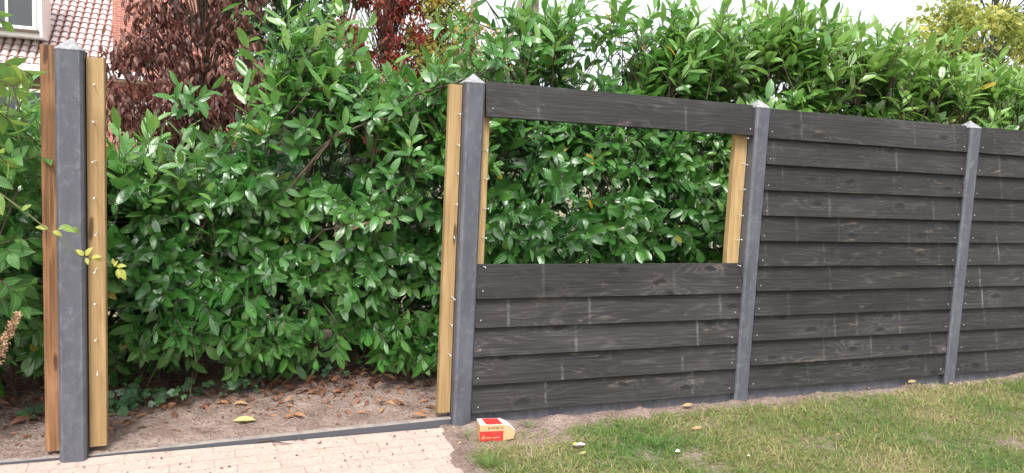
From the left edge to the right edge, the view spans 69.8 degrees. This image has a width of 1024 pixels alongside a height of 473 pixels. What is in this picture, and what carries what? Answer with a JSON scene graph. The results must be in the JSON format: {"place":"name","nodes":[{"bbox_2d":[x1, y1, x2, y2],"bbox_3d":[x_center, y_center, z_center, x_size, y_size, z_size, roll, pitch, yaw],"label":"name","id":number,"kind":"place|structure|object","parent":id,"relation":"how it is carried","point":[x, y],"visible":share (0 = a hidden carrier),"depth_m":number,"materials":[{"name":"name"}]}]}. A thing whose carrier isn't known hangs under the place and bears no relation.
{"place":"outdoors","nodes":[
{"label":"outdoors","id":0,"kind":"place"},
{"bbox_2d":[0,428,462,472],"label":"brick paving","id":1,"kind":"structure","parent":0,"point":[310,458],"depth_m":3.64,"materials":[{"name":"brick"}]},
{"bbox_2d":[11,370,460,472],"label":"soil crumbs","id":2,"kind":"object","parent":1,"relation":"on","point":[320,442],"visible":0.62,"depth_m":3.84,"materials":[{"name":"brown soil"}]},
{"bbox_2d":[108,163,718,316],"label":"ground","id":3,"kind":"structure","parent":0,"point":[560,213],"depth_m":26.20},
{"bbox_2d":[0,454,59,464],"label":"base plate","id":4,"kind":"object","parent":3,"relation":"on","point":[28,460],"visible":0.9,"depth_m":3.46,"materials":[{"name":"concrete"}]},
{"bbox_2d":[39,38,107,462],"bbox_3d":[-2.065,0.203,3.463,0.260,2.233,0.128,1,6,-21],"label":"fence post","id":5,"kind":"object","parent":3,"relation":"on","point":[73,127],"visible":1,"depth_m":3.43,"materials":[{"name":"concrete"}]},
{"bbox_2d":[0,0,236,161],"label":"brick house","id":6,"kind":"structure","parent":3,"relation":"on","point":[36,23],"depth_m":21.68,"materials":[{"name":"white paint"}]},
{"bbox_2d":[0,0,38,32],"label":"window","id":7,"kind":"structure","parent":6,"relation":"in","point":[23,18],"depth_m":20.71,"materials":[{"name":"white paint"}]},
{"bbox_2d":[0,87,40,138],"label":"window","id":8,"kind":"structure","parent":6,"relation":"in","point":[12,104],"depth_m":20.98,"materials":[{"name":"grey glass"}]},
{"bbox_2d":[98,0,294,237],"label":"copper tree","id":9,"kind":"object","parent":3,"relation":"on","point":[217,30],"visible":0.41,"depth_m":8.26,"materials":[{"name":"brown plant"}]},
{"bbox_2d":[88,416,450,457],"bbox_3d":[-1.209,1.150,3.891,1.816,0.248,0.039,1,6,-21],"label":"base plate","id":10,"kind":"object","parent":3,"relation":"on","point":[427,423],"visible":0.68,"depth_m":3.90,"materials":[{"name":"concrete"}]},
{"bbox_2d":[221,0,362,177],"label":"green tree","id":11,"kind":"object","parent":3,"relation":"on","point":[278,5],"visible":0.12,"depth_m":11.61,"materials":[{"name":"green plant"}]},
{"bbox_2d":[210,125,383,297],"bbox_3d":[-2.242,-0.290,8.118,2.271,2.116,1.465,1,6,-21],"label":"garden shrub","id":12,"kind":"object","parent":3,"relation":"on","point":[300,163],"visible":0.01,"depth_m":7.91,"materials":[{"name":"green plant"}]},
{"bbox_2d":[334,1,358,229],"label":"garden tree","id":13,"kind":"object","parent":3,"relation":"on","point":[350,16],"visible":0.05,"depth_m":15.74,"materials":[{"name":"green plant"}]},
{"bbox_2d":[321,0,449,188],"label":"red leaved tree","id":14,"kind":"object","parent":3,"relation":"on","point":[396,12],"visible":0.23,"depth_m":12.13,"materials":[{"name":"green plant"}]},
{"bbox_2d":[401,0,489,197],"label":"garden tree","id":15,"kind":"object","parent":3,"relation":"on","point":[440,5],"visible":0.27,"depth_m":11.97,"materials":[{"name":"green plant"}]},
{"bbox_2d":[467,0,477,66],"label":"garden tree","id":16,"kind":"object","parent":3,"relation":"on","point":[470,25],"visible":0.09,"depth_m":13.74,"materials":[{"name":"green plant"}]},
{"bbox_2d":[458,21,516,80],"bbox_3d":[-0.852,-2.801,18.054,1.903,5.323,1.894,1,6,-21],"label":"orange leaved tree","id":17,"kind":"object","parent":3,"relation":"on","point":[483,29],"visible":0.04,"depth_m":18.00,"materials":[{"name":"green plant"}]},
{"bbox_2d":[424,147,589,230],"bbox_3d":[-0.021,-0.291,9.111,2.567,2.133,1.240,-1,6,-32],"label":"garden shrub","id":18,"kind":"object","parent":3,"relation":"on","point":[558,214],"visible":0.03,"depth_m":9.29,"materials":[{"name":"green plant"}]},
{"bbox_2d":[502,0,522,59],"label":"garden tree","id":19,"kind":"object","parent":3,"relation":"on","point":[517,5],"visible":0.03,"depth_m":14.24,"materials":[{"name":"green plant"}]},
{"bbox_2d":[512,0,538,179],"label":"garden tree","id":20,"kind":"object","parent":3,"relation":"on","point":[535,6],"visible":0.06,"depth_m":15.05,"materials":[{"name":"green plant"}]},
{"bbox_2d":[586,140,725,246],"bbox_3d":[2.233,-0.434,10.420,2.485,2.519,1.352,1,6,-21],"label":"garden shrub","id":21,"kind":"object","parent":3,"relation":"on","point":[644,168],"visible":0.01,"depth_m":10.35,"materials":[{"name":"green plant"}]},
{"bbox_2d":[882,0,1023,124],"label":"yellow green bush","id":22,"kind":"object","parent":3,"relation":"on","point":[962,14],"visible":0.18,"depth_m":17.72,"materials":[{"name":"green plant"}]},
{"bbox_2d":[938,0,1023,122],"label":"conifer tree","id":23,"kind":"object","parent":3,"relation":"on","point":[990,47],"visible":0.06,"depth_m":28.42,"materials":[{"name":"green plant"}]},
{"bbox_2d":[0,312,1023,472],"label":"soil","id":24,"kind":"structure","parent":0,"point":[196,429],"depth_m":4.21,"materials":[{"name":"brown soil"}]},
{"bbox_2d":[10,415,36,424],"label":"dead leaf","id":25,"kind":"object","parent":24,"relation":"on","point":[18,419],"visible":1,"depth_m":3.85,"materials":[{"name":"brown plant"}]},
{"bbox_2d":[0,11,55,344],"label":"leafy shrub","id":26,"kind":"object","parent":24,"relation":"on","point":[18,168],"visible":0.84,"depth_m":3.39,"materials":[{"name":"green plant"}]},
{"bbox_2d":[0,311,22,363],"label":"dried flower spike","id":27,"kind":"object","parent":26,"relation":"attached to","point":[11,323],"visible":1,"depth_m":3.28,"materials":[{"name":"brown plant"}]},
{"bbox_2d":[0,193,125,279],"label":"climbing twig","id":28,"kind":"object","parent":26,"relation":"attached to","point":[120,272],"visible":1,"depth_m":3.31,"materials":[{"name":"yellow plant"}]},
{"bbox_2d":[15,402,44,418],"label":"ivy plant","id":29,"kind":"object","parent":24,"relation":"on","point":[27,410],"visible":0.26,"depth_m":3.96,"materials":[{"name":"green plant"}]},
{"bbox_2d":[0,75,127,399],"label":"laurel bush","id":30,"kind":"object","parent":24,"relation":"on","point":[34,349],"visible":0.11,"depth_m":3.88,"materials":[{"name":"green plant"}]},
{"bbox_2d":[108,394,140,416],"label":"ivy plant","id":31,"kind":"object","parent":24,"relation":"on","point":[117,407],"visible":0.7,"depth_m":4.03,"materials":[{"name":"green plant"}]},
{"bbox_2d":[21,107,295,405],"bbox_3d":[-2.192,0.134,4.728,1.434,1.931,1.898,1,6,-21],"label":"laurel bush","id":32,"kind":"object","parent":24,"relation":"on","point":[166,314],"visible":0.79,"depth_m":4.17,"materials":[{"name":"green plant"}]},
{"bbox_2d":[108,377,209,408],"bbox_3d":[-2.065,0.912,4.230,0.609,0.138,0.262,1,6,-21],"label":"ivy plant","id":33,"kind":"object","parent":24,"relation":"on","point":[161,395],"visible":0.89,"depth_m":4.22,"materials":[{"name":"green plant"}]},
{"bbox_2d":[215,400,228,403],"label":"dead leaf","id":34,"kind":"object","parent":24,"relation":"on","point":[225,401],"visible":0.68,"depth_m":4.30,"materials":[{"name":"brown plant"}]},
{"bbox_2d":[202,370,264,396],"bbox_3d":[-1.691,0.905,4.467,0.364,0.142,0.173,1,6,-21],"label":"ivy plant","id":35,"kind":"object","parent":24,"relation":"on","point":[229,385],"visible":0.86,"depth_m":4.46,"materials":[{"name":"green plant"}]},
{"bbox_2d":[233,416,254,420],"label":"dead leaf","id":36,"kind":"object","parent":24,"relation":"on","point":[244,418],"visible":1,"depth_m":4.03,"materials":[{"name":"yellow plant"}]},
{"bbox_2d":[265,352,377,378],"bbox_3d":[-1.237,0.876,4.920,0.831,0.154,0.338,1,6,-21],"label":"ivy plant","id":37,"kind":"object","parent":24,"relation":"on","point":[327,366],"visible":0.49,"depth_m":4.92,"materials":[{"name":"green plant"}]},
{"bbox_2d":[153,0,517,383],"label":"laurel bush","id":38,"kind":"object","parent":24,"relation":"on","point":[305,273],"visible":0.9,"depth_m":4.43,"materials":[{"name":"green plant"}]},
{"bbox_2d":[313,36,456,377],"bbox_3d":[-0.886,-0.178,5.157,1.118,2.433,1.765,1,6,-21],"label":"laurel bush","id":39,"kind":"object","parent":24,"relation":"on","point":[387,334],"visible":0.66,"depth_m":4.67,"materials":[{"name":"green plant"}]},
{"bbox_2d":[388,366,436,375],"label":"ivy plant","id":40,"kind":"object","parent":24,"relation":"on","point":[431,371],"visible":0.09,"depth_m":5.04,"materials":[{"name":"green plant"}]},
{"bbox_2d":[466,450,506,470],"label":"grass tuft","id":41,"kind":"object","parent":24,"relation":"on","point":[488,462],"visible":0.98,"depth_m":3.65,"materials":[{"name":"green plant"}]},
{"bbox_2d":[476,418,514,441],"bbox_3d":[-0.086,1.058,4.025,0.204,0.091,0.106,1,6,-13],"label":"cardboard box","id":42,"kind":"object","parent":24,"relation":"on","point":[494,429],"visible":1,"depth_m":3.98,"materials":[{"name":"beige cardboard"}]},
{"bbox_2d":[390,0,611,371],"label":"laurel bush","id":43,"kind":"object","parent":24,"relation":"on","point":[534,236],"visible":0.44,"depth_m":4.91,"materials":[{"name":"green plant"}]},
{"bbox_2d":[0,349,1021,467],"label":"leaf litter","id":44,"kind":"object","parent":24,"relation":"on","point":[333,378],"visible":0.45,"depth_m":4.51,"materials":[{"name":"brown plant"}]},
{"bbox_2d":[516,420,537,428],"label":"grass tuft","id":45,"kind":"object","parent":24,"relation":"on","point":[528,426],"visible":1,"depth_m":4.23,"materials":[{"name":"green plant"}]},
{"bbox_2d":[572,442,584,446],"bbox_3d":[0.357,1.116,3.935,0.079,0.022,0.054,1,6,-21],"label":"crumpled wrapper","id":46,"kind":"object","parent":24,"relation":"on","point":[579,444],"visible":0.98,"depth_m":3.93,"materials":[{"name":"white paper"}]},
{"bbox_2d":[503,0,726,263],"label":"laurel bush","id":47,"kind":"object","parent":24,"relation":"on","point":[634,208],"visible":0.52,"depth_m":5.21,"materials":[{"name":"green plant"}]},
{"bbox_2d":[633,435,675,449],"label":"grass tuft","id":48,"kind":"object","parent":24,"relation":"on","point":[656,442],"visible":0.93,"depth_m":4.04,"materials":[{"name":"green plant"}]},
{"bbox_2d":[436,74,1023,425],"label":"plank fence","id":49,"kind":"object","parent":24,"relation":"on","point":[860,253],"visible":1,"depth_m":4.81,"materials":[{"name":"wood"}]},
{"bbox_2d":[615,0,854,262],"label":"laurel bush","id":50,"kind":"object","parent":24,"relation":"on","point":[774,44],"visible":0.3,"depth_m":5.54,"materials":[{"name":"green plant"}]},
{"bbox_2d":[699,0,948,204],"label":"laurel bush","id":51,"kind":"object","parent":24,"relation":"on","point":[834,53],"visible":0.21,"depth_m":5.91,"materials":[{"name":"green plant"}]},
{"bbox_2d":[833,20,1023,130],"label":"laurel bush","id":52,"kind":"object","parent":24,"relation":"on","point":[958,91],"visible":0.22,"depth_m":6.36,"materials":[{"name":"green plant"}]},
{"bbox_2d":[107,0,1023,169],"label":"sky","id":53,"kind":"structure","parent":0,"point":[889,12],"materials":[{"name":"white"}]},
{"bbox_2d":[460,371,1023,472],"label":"grass","id":54,"kind":"structure","parent":0,"point":[958,429],"depth_m":4.20,"materials":[{"name":"green plant"}]}
]}

